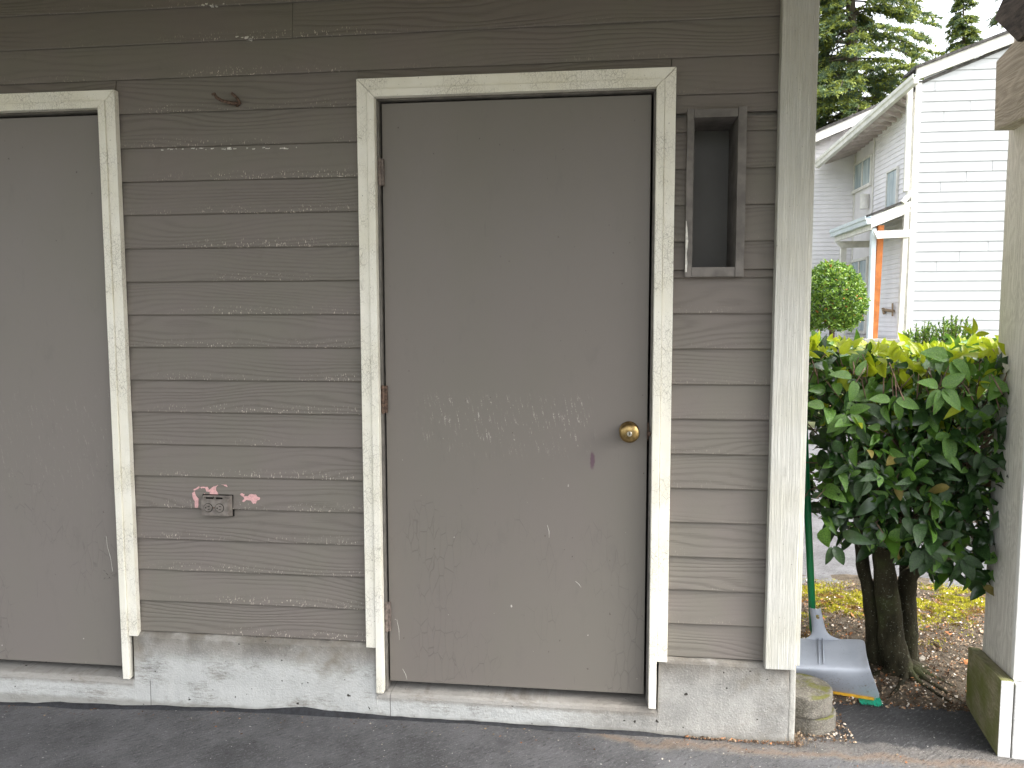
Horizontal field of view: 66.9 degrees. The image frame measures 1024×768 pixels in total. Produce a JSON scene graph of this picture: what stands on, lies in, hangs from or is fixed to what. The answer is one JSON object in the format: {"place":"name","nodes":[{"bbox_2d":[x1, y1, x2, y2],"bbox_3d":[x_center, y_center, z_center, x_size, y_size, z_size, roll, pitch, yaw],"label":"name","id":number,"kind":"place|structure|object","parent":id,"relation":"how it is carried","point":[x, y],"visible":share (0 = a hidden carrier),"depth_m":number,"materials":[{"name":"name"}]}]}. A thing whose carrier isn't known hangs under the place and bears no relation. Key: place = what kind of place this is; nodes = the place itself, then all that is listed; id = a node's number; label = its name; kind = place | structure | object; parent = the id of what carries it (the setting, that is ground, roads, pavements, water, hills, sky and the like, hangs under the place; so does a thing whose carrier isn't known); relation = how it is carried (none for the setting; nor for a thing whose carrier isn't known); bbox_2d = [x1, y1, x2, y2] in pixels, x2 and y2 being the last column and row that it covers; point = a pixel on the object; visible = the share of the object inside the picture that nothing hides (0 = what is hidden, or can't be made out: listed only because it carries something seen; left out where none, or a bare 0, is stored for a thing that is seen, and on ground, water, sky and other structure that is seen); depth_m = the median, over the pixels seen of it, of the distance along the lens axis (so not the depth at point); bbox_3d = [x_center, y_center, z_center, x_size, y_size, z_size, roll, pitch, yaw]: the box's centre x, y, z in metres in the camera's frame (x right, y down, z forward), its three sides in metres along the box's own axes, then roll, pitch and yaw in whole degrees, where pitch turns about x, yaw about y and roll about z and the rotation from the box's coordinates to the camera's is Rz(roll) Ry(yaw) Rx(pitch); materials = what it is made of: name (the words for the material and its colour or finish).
{"place":"outdoors","nodes":[
{"label":"outdoors","id":0,"kind":"place"},
{"bbox_2d":[0,702,1023,767],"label":"driveway","id":1,"kind":"structure","parent":0,"point":[55,737],"depth_m":2.62,"materials":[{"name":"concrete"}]},
{"bbox_2d":[0,702,717,740],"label":"tar seam","id":2,"kind":"object","parent":1,"relation":"on","point":[307,711],"visible":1,"depth_m":2.81,"materials":[{"name":"black asphalt"}]},
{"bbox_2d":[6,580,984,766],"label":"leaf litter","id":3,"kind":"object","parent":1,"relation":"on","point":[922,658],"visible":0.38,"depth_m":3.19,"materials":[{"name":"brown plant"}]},
{"bbox_2d":[772,729,815,750],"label":"dry weeds","id":4,"kind":"object","parent":1,"relation":"on","point":[798,740],"visible":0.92,"depth_m":2.63,"materials":[{"name":"beige plant"}]},
{"bbox_2d":[794,705,835,736],"bbox_3d":[1.048,1.179,2.756,0.190,0.076,0.188,0,5,7],"label":"concrete disc","id":5,"kind":"object","parent":1,"relation":"on","point":[823,726],"visible":0.27,"depth_m":2.67,"materials":[{"name":"grey concrete"}]},
{"bbox_2d":[795,674,831,718],"bbox_3d":[1.031,1.103,2.747,0.193,0.079,0.193,0,5,7],"label":"concrete disc","id":6,"kind":"object","parent":5,"relation":"on","point":[813,697],"visible":0.66,"depth_m":2.67,"materials":[{"name":"grey concrete"}]},
{"bbox_2d":[800,574,984,710],"bbox_3d":[4.590,1.152,3.236,7.095,0.063,1.585,0,5,7],"label":"soil bed","id":7,"kind":"object","parent":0,"point":[920,580],"visible":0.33,"depth_m":3.41,"materials":[{"name":"brown soil"}]},
{"bbox_2d":[796,608,878,699],"bbox_3d":[1.214,1.040,2.998,0.344,0.278,0.239,0,5,7],"label":"snow shovel","id":8,"kind":"object","parent":7,"relation":"on","point":[840,666],"visible":0.86,"depth_m":2.94,"materials":[{"name":"grey plastic"}]},
{"bbox_2d":[804,424,882,705],"bbox_3d":[1.247,0.431,2.986,0.337,1.500,0.335,0,5,7],"label":"broom","id":9,"kind":"object","parent":7,"relation":"on","point":[809,554],"visible":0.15,"depth_m":3.10,"materials":[{"name":"green plastic"}]},
{"bbox_2d":[800,577,984,650],"bbox_3d":[2.557,1.113,3.723,2.662,0.042,0.951,0,5,7],"label":"moss","id":10,"kind":"object","parent":7,"relation":"on","point":[920,601],"visible":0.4,"depth_m":3.89,"materials":[{"name":"yellow plant"}]},
{"bbox_2d":[805,318,1009,703],"bbox_3d":[1.648,0.477,3.108,1.364,1.482,1.037,0,5,7],"label":"camellia bush","id":11,"kind":"object","parent":7,"relation":"on","point":[926,412],"visible":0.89,"depth_m":2.76,"materials":[{"name":"green plant"}]},
{"bbox_2d":[802,428,989,587],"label":"road","id":12,"kind":"structure","parent":0,"point":[833,566],"depth_m":4.60,"materials":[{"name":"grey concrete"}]},
{"bbox_2d":[808,389,986,427],"bbox_3d":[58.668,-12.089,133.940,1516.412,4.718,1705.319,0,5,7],"label":"ground","id":13,"kind":"structure","parent":0,"point":[812,424],"depth_m":9.96,"materials":[{"name":"grey plant"}]},
{"bbox_2d":[0,0,819,742],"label":"storage building","id":14,"kind":"structure","parent":13,"relation":"on","point":[452,356],"depth_m":2.70,"materials":[{"name":"paint"}]},
{"bbox_2d":[0,115,121,665],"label":"door","id":15,"kind":"structure","parent":14,"relation":"in","point":[60,602],"depth_m":2.88,"materials":[{"name":"grey paint"}]},
{"bbox_2d":[201,494,234,515],"bbox_3d":[-1.069,0.441,2.810,0.116,0.079,0.038,0,5,7],"label":"electrical outlet","id":16,"kind":"object","parent":14,"relation":"attached to","point":[216,504],"visible":1,"depth_m":2.80,"materials":[{"name":"paint"}]},
{"bbox_2d":[211,92,240,106],"bbox_3d":[-0.978,-0.977,2.659,0.096,0.042,0.042,-2,5,-23],"label":"wall hook","id":17,"kind":"object","parent":14,"relation":"attached to","point":[237,103],"depth_m":2.66,"materials":[{"name":"paint"}]},
{"bbox_2d":[377,95,651,693],"bbox_3d":[0.006,0.065,2.665,0.935,2.039,0.104,0,5,7],"label":"door","id":18,"kind":"structure","parent":14,"relation":"in","point":[514,397],"depth_m":2.67,"materials":[{"name":"grey paint"}]},
{"bbox_2d":[810,259,870,405],"bbox_3d":[4.321,-0.656,10.488,0.940,2.060,0.937,0,5,7],"label":"round shrub","id":19,"kind":"object","parent":13,"relation":"on","point":[832,311],"visible":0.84,"depth_m":10.18,"materials":[{"name":"green plant"}]},
{"bbox_2d":[816,0,946,129],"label":"conifer tree","id":20,"kind":"object","parent":13,"relation":"on","point":[841,91],"visible":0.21,"depth_m":29.16,"materials":[{"name":"green plant"}]},
{"bbox_2d":[810,31,1013,344],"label":"townhouse","id":21,"kind":"structure","parent":13,"relation":"on","point":[910,175],"depth_m":13.98,"materials":[{"name":"white wood"}]},
{"bbox_2d":[847,256,868,333],"bbox_3d":[7.473,-1.901,16.774,0.057,1.613,1.163,0,5,7],"label":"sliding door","id":22,"kind":"structure","parent":21,"relation":"in","point":[861,265],"depth_m":16.47,"materials":[{"name":"glass"}]},
{"bbox_2d":[851,153,872,193],"bbox_3d":[7.469,-4.471,16.557,0.057,0.645,1.191,0,5,7],"label":"window","id":23,"kind":"structure","parent":21,"relation":"in","point":[862,169],"depth_m":16.50,"materials":[{"name":"white glass"}]},
{"bbox_2d":[883,166,898,211],"bbox_3d":[7.263,-3.723,14.858,0.057,0.766,0.633,0,5,7],"label":"window","id":24,"kind":"structure","parent":21,"relation":"in","point":[892,176],"depth_m":14.83,"materials":[{"name":"white glass"}]},
{"bbox_2d":[902,320,939,344],"bbox_3d":[6.889,-0.772,13.129,0.543,0.636,0.422,0,5,7],"label":"wispy shrub","id":25,"kind":"object","parent":13,"relation":"on","point":[925,335],"visible":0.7,"depth_m":13.06,"materials":[{"name":"green plant"}]},
{"bbox_2d":[929,315,973,342],"bbox_3d":[7.421,-0.810,13.033,0.800,0.734,0.480,0,5,7],"label":"wispy shrub","id":26,"kind":"object","parent":13,"relation":"on","point":[954,331],"visible":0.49,"depth_m":12.98,"materials":[{"name":"green plant"}]},
{"bbox_2d":[940,0,982,69],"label":"conifer tree","id":27,"kind":"object","parent":13,"relation":"on","point":[962,28],"visible":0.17,"depth_m":44.16,"materials":[{"name":"green plant"}]},
{"bbox_2d":[985,0,1002,30],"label":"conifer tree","id":28,"kind":"object","parent":13,"relation":"on","point":[993,21],"depth_m":40.52,"materials":[{"name":"green wood"}]},
{"bbox_2d":[965,39,1023,759],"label":"carport post","id":29,"kind":"object","parent":13,"relation":"on","point":[994,702],"visible":0.88,"depth_m":2.61,"materials":[{"name":"white wood"}]},
{"bbox_2d":[994,0,1023,130],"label":"carport roof","id":30,"kind":"structure","parent":29,"relation":"on","point":[1009,93],"depth_m":2.54,"materials":[{"name":"wood"}]},
{"bbox_2d":[821,0,1005,122],"label":"sky","id":31,"kind":"structure","parent":0,"point":[986,9],"materials":[{"name":"white"}]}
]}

